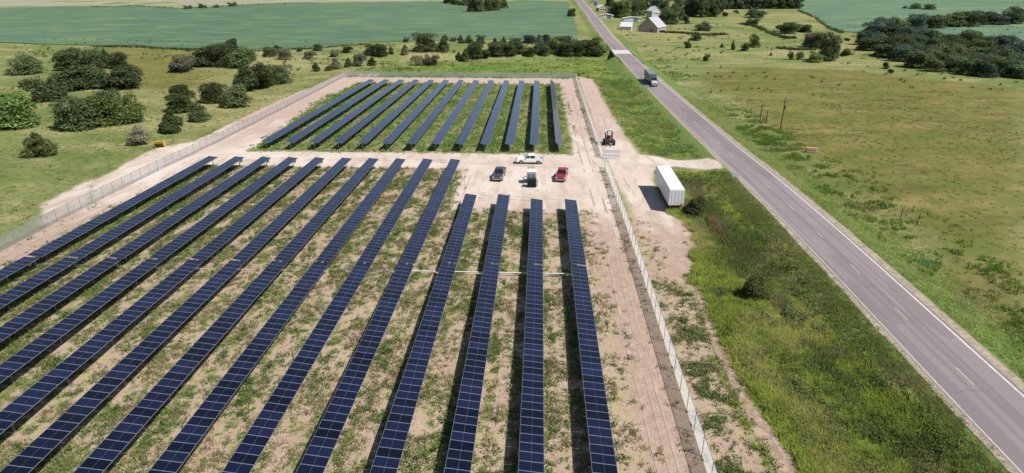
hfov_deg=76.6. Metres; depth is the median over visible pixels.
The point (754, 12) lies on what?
broadleaf tree
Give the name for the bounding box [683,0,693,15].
tall tree
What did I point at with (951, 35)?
broadleaf tree
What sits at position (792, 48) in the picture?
creekside scrub
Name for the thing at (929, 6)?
broadleaf tree
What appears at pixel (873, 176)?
pasture grass
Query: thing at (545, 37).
broadleaf tree
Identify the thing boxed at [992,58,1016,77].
broadleaf tree
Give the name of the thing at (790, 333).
tall grass
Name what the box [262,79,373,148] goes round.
solar tracker row
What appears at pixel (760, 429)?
dirt path
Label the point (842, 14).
soybean field
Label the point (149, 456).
tyre track
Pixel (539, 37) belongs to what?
cedar tree
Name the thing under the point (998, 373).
edge line
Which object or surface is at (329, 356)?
weeds
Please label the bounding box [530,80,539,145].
solar tracker row
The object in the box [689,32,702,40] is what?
broadleaf tree
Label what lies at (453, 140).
weed clumps
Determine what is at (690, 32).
creekside scrub
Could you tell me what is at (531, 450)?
solar tracker row
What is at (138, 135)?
bush
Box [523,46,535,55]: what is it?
broadleaf tree
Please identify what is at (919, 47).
broadleaf tree
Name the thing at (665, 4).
broadleaf tree
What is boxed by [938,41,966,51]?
broadleaf tree
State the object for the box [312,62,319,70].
cedar tree
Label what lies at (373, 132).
solar tracker row
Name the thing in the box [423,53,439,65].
bush
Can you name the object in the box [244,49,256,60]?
broadleaf tree
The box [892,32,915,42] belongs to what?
broadleaf tree
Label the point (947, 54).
broadleaf tree
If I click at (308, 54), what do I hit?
bush
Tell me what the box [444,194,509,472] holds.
solar tracker row
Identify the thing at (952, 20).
broadleaf tree
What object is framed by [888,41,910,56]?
broadleaf tree
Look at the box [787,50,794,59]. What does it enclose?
bush
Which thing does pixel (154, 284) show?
tyre track
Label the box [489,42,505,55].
broadleaf tree
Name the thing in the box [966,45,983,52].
broadleaf tree
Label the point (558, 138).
solar tracker row
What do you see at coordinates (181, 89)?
bush
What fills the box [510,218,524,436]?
tyre track
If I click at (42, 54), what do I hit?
scrub
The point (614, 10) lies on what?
broadleaf tree
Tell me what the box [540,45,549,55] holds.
broadleaf tree
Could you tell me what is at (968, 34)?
broadleaf tree
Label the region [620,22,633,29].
shed
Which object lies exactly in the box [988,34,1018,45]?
broadleaf tree
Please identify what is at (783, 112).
utility pole
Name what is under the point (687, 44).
bush
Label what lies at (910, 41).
broadleaf tree
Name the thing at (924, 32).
broadleaf tree
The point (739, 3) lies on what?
tall tree
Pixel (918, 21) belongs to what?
broadleaf tree
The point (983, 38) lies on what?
broadleaf tree
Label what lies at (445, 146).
weeds
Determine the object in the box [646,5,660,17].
farmhouse
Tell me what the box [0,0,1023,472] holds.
ground
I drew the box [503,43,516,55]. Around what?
broadleaf tree
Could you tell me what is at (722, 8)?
tall tree
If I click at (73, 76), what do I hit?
broadleaf tree
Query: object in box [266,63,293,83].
tree
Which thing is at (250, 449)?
solar tracker row
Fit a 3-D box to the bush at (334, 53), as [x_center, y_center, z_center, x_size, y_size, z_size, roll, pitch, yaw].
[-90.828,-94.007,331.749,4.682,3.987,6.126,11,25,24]
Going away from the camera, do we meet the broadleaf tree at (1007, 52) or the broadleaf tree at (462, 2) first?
the broadleaf tree at (1007, 52)
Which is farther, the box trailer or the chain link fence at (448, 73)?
the chain link fence at (448, 73)
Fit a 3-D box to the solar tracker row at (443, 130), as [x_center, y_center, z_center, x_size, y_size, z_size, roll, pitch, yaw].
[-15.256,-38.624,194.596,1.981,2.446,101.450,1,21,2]
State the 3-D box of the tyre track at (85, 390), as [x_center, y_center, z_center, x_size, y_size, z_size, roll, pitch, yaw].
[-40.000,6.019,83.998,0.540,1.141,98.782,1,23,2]
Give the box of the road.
[576,0,1023,472]
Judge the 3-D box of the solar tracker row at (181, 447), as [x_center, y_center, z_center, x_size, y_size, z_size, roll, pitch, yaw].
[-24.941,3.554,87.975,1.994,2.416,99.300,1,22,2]
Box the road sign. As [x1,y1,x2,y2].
[732,172,738,180]
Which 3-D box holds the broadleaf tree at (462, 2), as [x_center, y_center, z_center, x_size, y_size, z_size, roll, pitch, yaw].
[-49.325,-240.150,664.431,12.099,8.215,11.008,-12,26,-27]
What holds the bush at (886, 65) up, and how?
on the ground at (668, 232)
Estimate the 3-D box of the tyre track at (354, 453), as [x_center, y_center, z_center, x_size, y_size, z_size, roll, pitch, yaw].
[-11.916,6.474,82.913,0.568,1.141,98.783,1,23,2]
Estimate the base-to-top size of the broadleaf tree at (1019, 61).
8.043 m
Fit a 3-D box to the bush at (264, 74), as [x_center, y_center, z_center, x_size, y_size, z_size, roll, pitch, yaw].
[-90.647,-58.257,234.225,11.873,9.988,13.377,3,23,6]
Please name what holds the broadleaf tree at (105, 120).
on the ground at (668, 232)
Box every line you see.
[581,7,1022,472]
[588,7,1023,396]
[617,47,973,384]
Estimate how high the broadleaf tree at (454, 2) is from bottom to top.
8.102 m
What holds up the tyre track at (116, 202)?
on the ground at (668, 232)
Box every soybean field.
[0,1,577,49]
[800,0,1023,42]
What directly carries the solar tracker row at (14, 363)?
on the ground at (668, 232)
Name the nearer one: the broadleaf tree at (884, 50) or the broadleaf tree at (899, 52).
the broadleaf tree at (899, 52)
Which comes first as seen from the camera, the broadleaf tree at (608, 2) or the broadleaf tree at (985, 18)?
the broadleaf tree at (985, 18)
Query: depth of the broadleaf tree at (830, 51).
298.90 m
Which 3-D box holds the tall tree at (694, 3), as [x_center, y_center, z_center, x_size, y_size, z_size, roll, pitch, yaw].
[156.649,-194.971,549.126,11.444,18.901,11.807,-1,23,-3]
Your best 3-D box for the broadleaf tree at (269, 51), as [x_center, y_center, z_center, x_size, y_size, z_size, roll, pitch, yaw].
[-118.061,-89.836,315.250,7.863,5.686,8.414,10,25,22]
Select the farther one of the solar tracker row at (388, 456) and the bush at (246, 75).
the bush at (246, 75)
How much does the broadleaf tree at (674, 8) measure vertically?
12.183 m
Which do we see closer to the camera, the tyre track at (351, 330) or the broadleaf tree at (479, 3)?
the tyre track at (351, 330)
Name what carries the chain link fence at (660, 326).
on the ground at (668, 232)
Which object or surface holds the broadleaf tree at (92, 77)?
on the ground at (668, 232)
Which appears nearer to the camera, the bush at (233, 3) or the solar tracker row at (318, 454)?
the solar tracker row at (318, 454)
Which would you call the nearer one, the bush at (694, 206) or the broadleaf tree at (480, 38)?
the bush at (694, 206)
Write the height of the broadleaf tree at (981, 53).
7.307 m
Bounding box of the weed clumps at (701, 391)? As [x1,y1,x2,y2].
[654,247,743,472]
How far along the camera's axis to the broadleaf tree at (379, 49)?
331.07 m
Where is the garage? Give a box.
[589,0,598,5]
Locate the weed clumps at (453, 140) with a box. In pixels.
[261,81,593,152]
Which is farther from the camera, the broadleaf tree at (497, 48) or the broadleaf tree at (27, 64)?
the broadleaf tree at (497, 48)
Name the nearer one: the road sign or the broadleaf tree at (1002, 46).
the road sign
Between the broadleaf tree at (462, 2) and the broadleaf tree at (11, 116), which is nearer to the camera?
the broadleaf tree at (11, 116)
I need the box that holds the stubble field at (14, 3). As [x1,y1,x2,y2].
[0,0,567,7]
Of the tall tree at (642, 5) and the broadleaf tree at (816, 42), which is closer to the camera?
the broadleaf tree at (816, 42)
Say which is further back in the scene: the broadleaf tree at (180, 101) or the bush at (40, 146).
the broadleaf tree at (180, 101)
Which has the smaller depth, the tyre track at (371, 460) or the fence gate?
the tyre track at (371, 460)
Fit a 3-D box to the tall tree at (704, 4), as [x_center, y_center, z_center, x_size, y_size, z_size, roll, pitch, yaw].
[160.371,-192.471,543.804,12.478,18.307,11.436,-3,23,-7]
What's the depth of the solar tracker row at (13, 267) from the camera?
99.03 m
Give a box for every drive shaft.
[72,264,394,270]
[332,108,488,109]
[412,270,571,273]
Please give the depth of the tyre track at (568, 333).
73.15 m
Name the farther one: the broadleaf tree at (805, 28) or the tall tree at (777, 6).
the tall tree at (777, 6)
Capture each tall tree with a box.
[636,0,648,15]
[644,0,652,7]
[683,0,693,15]
[690,0,700,16]
[696,0,709,16]
[703,0,715,16]
[710,0,721,16]
[720,0,725,11]
[725,0,734,8]
[728,0,736,8]
[735,0,746,8]
[741,0,753,8]
[748,0,759,8]
[754,0,765,8]
[760,0,770,8]
[766,0,778,8]
[772,0,785,8]
[779,0,790,8]
[786,0,797,8]
[793,0,805,7]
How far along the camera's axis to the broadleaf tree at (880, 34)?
365.38 m
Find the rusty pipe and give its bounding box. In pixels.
[711,211,728,242]
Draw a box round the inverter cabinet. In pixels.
[527,169,536,176]
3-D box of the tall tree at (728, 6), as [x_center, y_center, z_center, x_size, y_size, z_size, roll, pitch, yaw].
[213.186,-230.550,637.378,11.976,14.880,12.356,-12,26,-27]
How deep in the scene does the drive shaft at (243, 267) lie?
86.27 m
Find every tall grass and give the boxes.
[346,59,686,80]
[593,77,701,159]
[653,168,983,472]
[708,108,1023,351]
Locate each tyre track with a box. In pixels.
[0,175,320,468]
[0,177,289,411]
[1,88,331,264]
[3,96,312,257]
[135,174,378,472]
[278,178,432,469]
[346,179,461,472]
[365,180,439,330]
[366,176,470,472]
[486,218,514,471]
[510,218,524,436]
[548,225,557,453]
[558,222,577,465]
[566,92,659,472]
[569,85,681,472]
[591,158,668,471]
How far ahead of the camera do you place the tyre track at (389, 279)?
80.70 m
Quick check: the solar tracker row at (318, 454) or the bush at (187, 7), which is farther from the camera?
the bush at (187, 7)
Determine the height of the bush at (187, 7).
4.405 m
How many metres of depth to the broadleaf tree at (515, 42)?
344.95 m
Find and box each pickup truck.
[492,166,505,180]
[516,153,543,163]
[555,167,567,180]
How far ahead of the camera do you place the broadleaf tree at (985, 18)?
480.90 m
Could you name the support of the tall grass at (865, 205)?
on the ground at (668, 232)
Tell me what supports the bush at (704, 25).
on the ground at (668, 232)
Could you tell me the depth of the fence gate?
141.42 m
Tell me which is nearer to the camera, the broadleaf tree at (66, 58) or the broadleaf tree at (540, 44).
the broadleaf tree at (66, 58)
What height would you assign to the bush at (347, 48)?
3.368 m
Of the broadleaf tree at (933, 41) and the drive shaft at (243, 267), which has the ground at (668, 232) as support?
the broadleaf tree at (933, 41)
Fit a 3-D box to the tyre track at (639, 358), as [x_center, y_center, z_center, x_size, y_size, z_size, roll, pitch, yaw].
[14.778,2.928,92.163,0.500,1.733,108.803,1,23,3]
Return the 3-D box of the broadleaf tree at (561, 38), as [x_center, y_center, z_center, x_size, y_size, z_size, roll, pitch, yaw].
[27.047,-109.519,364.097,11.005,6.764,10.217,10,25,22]
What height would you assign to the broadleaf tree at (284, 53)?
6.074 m
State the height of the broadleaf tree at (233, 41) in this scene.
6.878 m
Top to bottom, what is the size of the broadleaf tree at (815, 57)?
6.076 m
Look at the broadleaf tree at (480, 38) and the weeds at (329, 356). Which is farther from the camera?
the broadleaf tree at (480, 38)
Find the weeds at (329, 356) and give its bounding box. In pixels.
[0,164,695,472]
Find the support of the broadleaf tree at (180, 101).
on the ground at (668, 232)
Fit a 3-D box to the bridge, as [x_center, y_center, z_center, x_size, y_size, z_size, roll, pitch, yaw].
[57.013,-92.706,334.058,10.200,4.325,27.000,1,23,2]
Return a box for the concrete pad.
[523,176,538,189]
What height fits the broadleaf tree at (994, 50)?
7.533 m
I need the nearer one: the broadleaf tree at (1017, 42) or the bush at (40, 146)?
the bush at (40, 146)
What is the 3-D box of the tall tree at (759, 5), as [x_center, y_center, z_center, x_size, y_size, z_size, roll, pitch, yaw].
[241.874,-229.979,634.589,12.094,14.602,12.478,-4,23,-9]
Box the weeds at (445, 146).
[244,81,599,155]
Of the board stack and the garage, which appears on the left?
the garage
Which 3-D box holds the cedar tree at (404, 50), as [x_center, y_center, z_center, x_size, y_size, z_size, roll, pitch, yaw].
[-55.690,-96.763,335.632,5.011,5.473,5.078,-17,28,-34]
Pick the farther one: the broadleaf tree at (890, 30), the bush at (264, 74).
the broadleaf tree at (890, 30)
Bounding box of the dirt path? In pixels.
[695,284,793,472]
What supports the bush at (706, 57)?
on the ground at (668, 232)
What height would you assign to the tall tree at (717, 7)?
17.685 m
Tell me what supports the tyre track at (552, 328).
on the ground at (668, 232)
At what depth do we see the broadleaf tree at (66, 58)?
272.42 m
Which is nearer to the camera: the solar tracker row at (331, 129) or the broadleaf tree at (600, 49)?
the solar tracker row at (331, 129)
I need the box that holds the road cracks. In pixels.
[685,121,979,392]
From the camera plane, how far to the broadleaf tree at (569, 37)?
376.07 m
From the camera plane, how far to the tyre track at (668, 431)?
62.80 m
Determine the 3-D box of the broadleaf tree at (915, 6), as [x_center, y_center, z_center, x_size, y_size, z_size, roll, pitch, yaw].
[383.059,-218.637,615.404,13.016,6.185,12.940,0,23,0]
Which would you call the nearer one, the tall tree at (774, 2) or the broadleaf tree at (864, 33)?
the broadleaf tree at (864, 33)
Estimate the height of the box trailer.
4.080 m
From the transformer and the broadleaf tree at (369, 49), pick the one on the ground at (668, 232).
the broadleaf tree at (369, 49)
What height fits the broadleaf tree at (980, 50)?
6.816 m
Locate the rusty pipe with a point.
(719, 226)
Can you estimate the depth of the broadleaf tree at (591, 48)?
338.99 m
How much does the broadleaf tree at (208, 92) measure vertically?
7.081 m
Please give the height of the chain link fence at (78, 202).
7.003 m
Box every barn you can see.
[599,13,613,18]
[638,16,666,32]
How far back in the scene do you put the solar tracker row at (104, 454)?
65.41 m
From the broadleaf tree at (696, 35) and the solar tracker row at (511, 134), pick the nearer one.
the solar tracker row at (511, 134)
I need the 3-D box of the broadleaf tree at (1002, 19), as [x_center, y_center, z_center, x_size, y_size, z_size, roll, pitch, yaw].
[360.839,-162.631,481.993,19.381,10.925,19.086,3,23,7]
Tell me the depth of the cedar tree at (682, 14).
517.50 m
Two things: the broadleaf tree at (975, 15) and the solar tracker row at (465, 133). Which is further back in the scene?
the broadleaf tree at (975, 15)
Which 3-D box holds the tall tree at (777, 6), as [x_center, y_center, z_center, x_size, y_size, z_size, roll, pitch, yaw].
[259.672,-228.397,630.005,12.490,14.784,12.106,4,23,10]
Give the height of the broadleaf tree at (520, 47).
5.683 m
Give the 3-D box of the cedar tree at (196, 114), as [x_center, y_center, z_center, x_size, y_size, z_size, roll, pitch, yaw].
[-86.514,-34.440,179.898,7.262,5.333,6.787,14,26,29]
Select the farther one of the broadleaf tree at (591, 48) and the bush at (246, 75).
the broadleaf tree at (591, 48)
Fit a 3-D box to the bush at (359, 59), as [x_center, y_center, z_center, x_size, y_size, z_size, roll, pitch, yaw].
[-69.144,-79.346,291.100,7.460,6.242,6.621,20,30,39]
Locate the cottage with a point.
(601, 8)
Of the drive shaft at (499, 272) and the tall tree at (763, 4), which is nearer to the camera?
the drive shaft at (499, 272)
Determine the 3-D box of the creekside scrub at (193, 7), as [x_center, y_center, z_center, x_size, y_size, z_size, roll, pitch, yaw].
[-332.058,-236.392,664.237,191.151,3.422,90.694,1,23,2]
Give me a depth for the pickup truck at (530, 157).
136.97 m
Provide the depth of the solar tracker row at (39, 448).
65.50 m
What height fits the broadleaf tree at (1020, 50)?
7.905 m
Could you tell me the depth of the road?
77.14 m
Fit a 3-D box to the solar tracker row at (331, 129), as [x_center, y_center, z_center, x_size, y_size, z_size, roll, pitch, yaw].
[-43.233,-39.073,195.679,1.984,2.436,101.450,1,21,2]
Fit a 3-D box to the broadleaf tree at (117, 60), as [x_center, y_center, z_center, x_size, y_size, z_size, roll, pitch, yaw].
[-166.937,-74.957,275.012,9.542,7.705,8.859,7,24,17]
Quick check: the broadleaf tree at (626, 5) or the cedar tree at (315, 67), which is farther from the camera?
the broadleaf tree at (626, 5)
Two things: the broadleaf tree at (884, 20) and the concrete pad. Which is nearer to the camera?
the concrete pad
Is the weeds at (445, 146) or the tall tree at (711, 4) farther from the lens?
the tall tree at (711, 4)
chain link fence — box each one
[0,72,344,251]
[344,71,575,77]
[576,75,602,156]
[605,158,717,472]
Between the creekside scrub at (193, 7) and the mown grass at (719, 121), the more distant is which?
the creekside scrub at (193, 7)
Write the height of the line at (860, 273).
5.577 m
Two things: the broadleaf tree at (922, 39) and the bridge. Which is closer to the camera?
the bridge
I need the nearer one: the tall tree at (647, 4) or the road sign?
the road sign
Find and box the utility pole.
[780,98,788,130]
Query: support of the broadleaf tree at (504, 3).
on the ground at (668, 232)
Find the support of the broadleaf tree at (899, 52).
on the ground at (668, 232)
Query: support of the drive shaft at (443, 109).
attached to the solar tracker row at (421, 129)
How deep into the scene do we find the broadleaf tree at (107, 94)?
176.40 m
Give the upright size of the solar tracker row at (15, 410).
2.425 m
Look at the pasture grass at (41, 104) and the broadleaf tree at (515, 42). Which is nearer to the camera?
the pasture grass at (41, 104)
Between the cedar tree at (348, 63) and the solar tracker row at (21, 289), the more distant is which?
the cedar tree at (348, 63)
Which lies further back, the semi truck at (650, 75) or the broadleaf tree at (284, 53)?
the broadleaf tree at (284, 53)
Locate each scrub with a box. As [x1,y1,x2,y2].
[15,38,608,76]
[89,43,369,51]
[91,2,292,8]
[625,23,1021,92]
[660,30,726,35]
[738,22,795,38]
[776,46,816,50]
[798,10,844,32]
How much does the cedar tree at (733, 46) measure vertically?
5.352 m
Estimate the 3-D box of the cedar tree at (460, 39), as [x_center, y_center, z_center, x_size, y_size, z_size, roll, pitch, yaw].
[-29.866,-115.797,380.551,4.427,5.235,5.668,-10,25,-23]
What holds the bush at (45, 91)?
on the ground at (668, 232)
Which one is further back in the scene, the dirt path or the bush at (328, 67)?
the bush at (328, 67)
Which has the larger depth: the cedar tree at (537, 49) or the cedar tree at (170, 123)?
the cedar tree at (537, 49)
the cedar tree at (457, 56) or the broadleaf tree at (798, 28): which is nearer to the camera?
the cedar tree at (457, 56)
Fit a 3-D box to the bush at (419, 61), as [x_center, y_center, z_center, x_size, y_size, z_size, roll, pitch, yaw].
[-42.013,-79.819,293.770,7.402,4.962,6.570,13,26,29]
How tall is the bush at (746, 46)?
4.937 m
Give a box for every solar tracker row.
[0,156,217,281]
[0,156,244,308]
[0,157,270,341]
[0,157,297,383]
[0,157,324,433]
[0,157,350,472]
[73,158,378,472]
[148,158,405,472]
[222,158,432,472]
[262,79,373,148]
[285,79,388,149]
[296,159,459,472]
[309,79,403,146]
[334,79,418,146]
[358,80,433,150]
[370,194,476,472]
[382,80,448,149]
[407,80,463,150]
[431,80,478,145]
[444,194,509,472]
[456,80,493,151]
[480,80,508,145]
[505,80,523,150]
[518,199,543,472]
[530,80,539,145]
[550,79,562,151]
[565,199,617,472]
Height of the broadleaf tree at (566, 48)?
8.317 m
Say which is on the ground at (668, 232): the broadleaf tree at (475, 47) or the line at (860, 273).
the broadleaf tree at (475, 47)
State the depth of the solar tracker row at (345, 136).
178.15 m
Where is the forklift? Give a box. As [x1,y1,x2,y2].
[602,130,614,145]
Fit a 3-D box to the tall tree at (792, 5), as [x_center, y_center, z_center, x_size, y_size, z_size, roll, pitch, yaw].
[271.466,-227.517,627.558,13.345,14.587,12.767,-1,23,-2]
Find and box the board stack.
[805,147,817,152]
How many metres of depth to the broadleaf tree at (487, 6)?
589.08 m
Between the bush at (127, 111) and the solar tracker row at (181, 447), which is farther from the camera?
the bush at (127, 111)
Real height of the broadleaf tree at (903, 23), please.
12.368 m
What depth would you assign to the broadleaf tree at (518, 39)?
375.91 m
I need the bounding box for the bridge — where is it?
[610,49,635,56]
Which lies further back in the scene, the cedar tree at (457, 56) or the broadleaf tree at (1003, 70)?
the cedar tree at (457, 56)
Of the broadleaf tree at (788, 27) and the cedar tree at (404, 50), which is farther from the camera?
the broadleaf tree at (788, 27)
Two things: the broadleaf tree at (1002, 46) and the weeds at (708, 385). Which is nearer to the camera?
the weeds at (708, 385)
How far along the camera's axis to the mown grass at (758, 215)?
72.22 m
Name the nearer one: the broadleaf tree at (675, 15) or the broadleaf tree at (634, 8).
the broadleaf tree at (675, 15)
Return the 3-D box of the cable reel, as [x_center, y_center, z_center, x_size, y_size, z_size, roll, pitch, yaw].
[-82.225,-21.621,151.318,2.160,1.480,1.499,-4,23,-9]
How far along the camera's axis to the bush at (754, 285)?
78.76 m
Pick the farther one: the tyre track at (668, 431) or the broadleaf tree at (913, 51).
the broadleaf tree at (913, 51)
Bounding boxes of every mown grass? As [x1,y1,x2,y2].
[681,95,1023,377]
[701,171,1015,472]
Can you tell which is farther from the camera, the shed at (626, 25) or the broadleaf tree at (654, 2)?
the broadleaf tree at (654, 2)
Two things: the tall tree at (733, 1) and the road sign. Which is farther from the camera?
the tall tree at (733, 1)
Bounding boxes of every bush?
[17,72,72,102]
[99,90,146,125]
[100,64,144,89]
[124,125,150,145]
[168,54,196,71]
[168,83,195,94]
[182,5,192,8]
[226,1,237,5]
[230,64,258,91]
[249,62,275,87]
[302,50,316,58]
[324,65,332,70]
[330,49,339,56]
[341,46,353,51]
[352,53,367,65]
[410,55,425,65]
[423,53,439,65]
[481,49,490,55]
[682,16,689,23]
[683,195,706,214]
[684,40,690,47]
[692,21,711,30]
[703,53,710,60]
[740,42,750,50]
[741,274,770,299]
[746,17,760,24]
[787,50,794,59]
[796,51,803,59]
[840,48,853,54]
[883,62,889,68]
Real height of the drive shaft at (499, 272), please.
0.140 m
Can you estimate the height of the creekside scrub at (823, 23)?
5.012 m
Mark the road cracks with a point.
(803, 216)
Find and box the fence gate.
[603,149,619,158]
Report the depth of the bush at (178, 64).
265.35 m
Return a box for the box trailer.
[655,165,684,209]
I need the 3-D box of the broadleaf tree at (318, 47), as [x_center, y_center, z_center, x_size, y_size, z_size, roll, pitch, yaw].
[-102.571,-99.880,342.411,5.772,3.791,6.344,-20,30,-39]
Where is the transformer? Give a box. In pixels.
[526,177,537,186]
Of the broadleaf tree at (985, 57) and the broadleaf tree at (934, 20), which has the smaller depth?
the broadleaf tree at (985, 57)
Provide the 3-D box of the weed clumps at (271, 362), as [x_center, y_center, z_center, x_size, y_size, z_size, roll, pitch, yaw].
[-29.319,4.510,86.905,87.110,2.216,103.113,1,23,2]
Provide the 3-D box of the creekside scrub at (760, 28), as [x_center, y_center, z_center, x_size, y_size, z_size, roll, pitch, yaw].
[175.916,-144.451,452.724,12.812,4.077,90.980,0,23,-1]
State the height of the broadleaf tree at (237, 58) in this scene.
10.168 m
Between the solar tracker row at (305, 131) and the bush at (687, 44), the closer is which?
the solar tracker row at (305, 131)
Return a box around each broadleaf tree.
[0,88,41,130]
[3,53,47,75]
[48,93,101,131]
[49,47,85,70]
[52,62,95,90]
[78,47,105,68]
[79,92,125,127]
[81,66,109,88]
[91,84,123,121]
[107,51,127,67]
[162,93,196,113]
[191,44,216,66]
[197,81,228,103]
[198,3,207,7]
[204,41,235,67]
[218,82,252,108]
[223,45,252,67]
[225,37,237,49]
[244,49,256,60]
[261,46,277,56]
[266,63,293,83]
[276,47,292,59]
[312,44,322,50]
[363,44,374,54]
[372,43,388,55]
[409,30,439,51]
[450,0,461,4]
[459,0,467,5]
[467,0,477,11]
[467,40,483,57]
[474,0,485,11]
[475,35,486,43]
[483,0,493,10]
[488,0,500,9]
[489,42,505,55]
[499,0,507,7]
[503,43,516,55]
[508,38,521,47]
[509,37,523,43]
[516,44,524,52]
[522,35,536,43]
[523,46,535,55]
[533,41,543,47]
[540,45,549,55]
[542,34,550,41]
[549,37,562,53]
[552,36,567,42]
[556,35,571,41]
[557,40,576,55]
[567,8,575,16]
[572,41,589,55]
[581,36,603,54]
[592,44,603,55]
[605,0,613,5]
[608,0,621,16]
[614,0,631,17]
[630,0,641,15]
[649,0,663,7]
[657,0,669,12]
[658,7,674,24]
[665,10,678,24]
[667,5,679,15]
[670,0,684,11]
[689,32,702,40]
[745,7,767,17]
[749,34,760,47]
[779,21,797,33]
[794,24,801,31]
[799,24,811,31]
[801,32,818,47]
[806,50,823,62]
[809,30,832,48]
[819,31,842,61]
[852,29,879,43]
[855,36,882,50]
[861,20,886,32]
[872,44,894,56]
[873,16,896,30]
[874,32,892,48]
[874,32,893,40]
[878,22,901,35]
[885,35,915,42]
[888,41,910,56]
[888,44,912,61]
[889,16,910,31]
[891,25,918,37]
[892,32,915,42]
[900,51,934,68]
[903,49,921,60]
[904,39,926,49]
[906,12,930,29]
[907,2,921,8]
[910,29,932,42]
[910,43,923,50]
[911,33,927,44]
[922,3,936,9]
[922,44,942,56]
[922,48,942,58]
[922,57,947,72]
[924,36,944,46]
[925,14,948,28]
[928,29,947,37]
[937,36,966,43]
[938,11,967,26]
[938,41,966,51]
[938,44,966,56]
[938,51,960,67]
[939,54,966,72]
[943,33,962,39]
[956,10,981,26]
[956,57,984,75]
[958,40,973,47]
[961,29,983,45]
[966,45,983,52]
[968,10,998,24]
[968,51,996,59]
[969,38,998,49]
[969,54,996,63]
[973,59,999,77]
[974,47,997,52]
[975,36,996,45]
[983,10,1012,24]
[984,47,1003,56]
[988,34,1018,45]
[988,44,1014,49]
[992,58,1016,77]
[999,46,1023,62]
[1001,4,1023,23]
[1005,55,1023,65]
[1005,64,1023,78]
[1006,35,1023,48]
[1012,43,1023,54]
[1014,56,1023,62]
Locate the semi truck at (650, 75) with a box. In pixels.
[644,69,657,85]
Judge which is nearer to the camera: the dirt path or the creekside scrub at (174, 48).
the dirt path
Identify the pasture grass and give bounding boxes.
[0,69,335,243]
[680,80,1023,331]
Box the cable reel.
[153,141,165,146]
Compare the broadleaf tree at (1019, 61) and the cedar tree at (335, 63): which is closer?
the broadleaf tree at (1019, 61)
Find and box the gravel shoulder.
[575,0,1023,472]
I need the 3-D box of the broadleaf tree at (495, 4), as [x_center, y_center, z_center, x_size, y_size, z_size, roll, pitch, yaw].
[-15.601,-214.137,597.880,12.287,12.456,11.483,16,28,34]
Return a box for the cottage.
[596,5,607,10]
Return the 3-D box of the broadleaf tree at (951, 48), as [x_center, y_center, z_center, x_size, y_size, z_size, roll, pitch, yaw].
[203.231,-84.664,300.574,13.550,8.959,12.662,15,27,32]
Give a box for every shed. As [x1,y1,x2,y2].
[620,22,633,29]
[622,16,640,21]
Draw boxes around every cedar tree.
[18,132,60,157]
[96,48,114,67]
[157,110,183,133]
[187,103,212,121]
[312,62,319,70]
[330,57,342,69]
[344,58,351,66]
[367,56,375,65]
[401,44,409,53]
[436,35,449,51]
[455,52,460,60]
[457,35,464,42]
[458,49,469,61]
[465,35,473,42]
[533,45,540,53]
[536,34,542,42]
[678,9,685,19]
[731,40,735,49]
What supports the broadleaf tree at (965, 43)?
on the ground at (668, 232)
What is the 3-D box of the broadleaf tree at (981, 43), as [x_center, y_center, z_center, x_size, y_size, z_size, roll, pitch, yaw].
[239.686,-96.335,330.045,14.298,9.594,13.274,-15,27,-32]
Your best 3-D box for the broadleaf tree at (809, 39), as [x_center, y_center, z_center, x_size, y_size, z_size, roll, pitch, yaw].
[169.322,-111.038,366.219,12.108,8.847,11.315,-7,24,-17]
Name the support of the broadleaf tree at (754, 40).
on the ground at (668, 232)
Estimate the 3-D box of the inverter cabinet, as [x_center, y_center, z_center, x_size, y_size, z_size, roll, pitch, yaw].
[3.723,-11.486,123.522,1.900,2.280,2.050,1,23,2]
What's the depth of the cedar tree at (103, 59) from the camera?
274.73 m
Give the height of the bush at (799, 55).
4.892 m
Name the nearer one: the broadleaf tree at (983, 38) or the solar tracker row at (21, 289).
the solar tracker row at (21, 289)
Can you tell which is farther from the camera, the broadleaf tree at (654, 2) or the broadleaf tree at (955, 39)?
the broadleaf tree at (654, 2)
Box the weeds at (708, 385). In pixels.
[630,218,776,472]
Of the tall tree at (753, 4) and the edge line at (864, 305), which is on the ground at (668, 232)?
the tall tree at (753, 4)
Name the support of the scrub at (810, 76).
on the ground at (668, 232)
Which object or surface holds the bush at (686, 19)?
on the ground at (668, 232)
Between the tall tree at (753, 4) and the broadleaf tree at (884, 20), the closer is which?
the broadleaf tree at (884, 20)
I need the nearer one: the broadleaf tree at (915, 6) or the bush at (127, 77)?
the bush at (127, 77)
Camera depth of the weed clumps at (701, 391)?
64.64 m
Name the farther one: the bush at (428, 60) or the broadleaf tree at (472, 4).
the broadleaf tree at (472, 4)
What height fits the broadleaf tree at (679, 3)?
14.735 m
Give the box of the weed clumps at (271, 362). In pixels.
[0,163,633,472]
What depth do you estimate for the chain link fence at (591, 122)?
174.82 m
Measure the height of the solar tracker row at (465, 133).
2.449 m
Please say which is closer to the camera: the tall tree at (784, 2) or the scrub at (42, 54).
the scrub at (42, 54)
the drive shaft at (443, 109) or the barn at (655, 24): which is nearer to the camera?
the drive shaft at (443, 109)

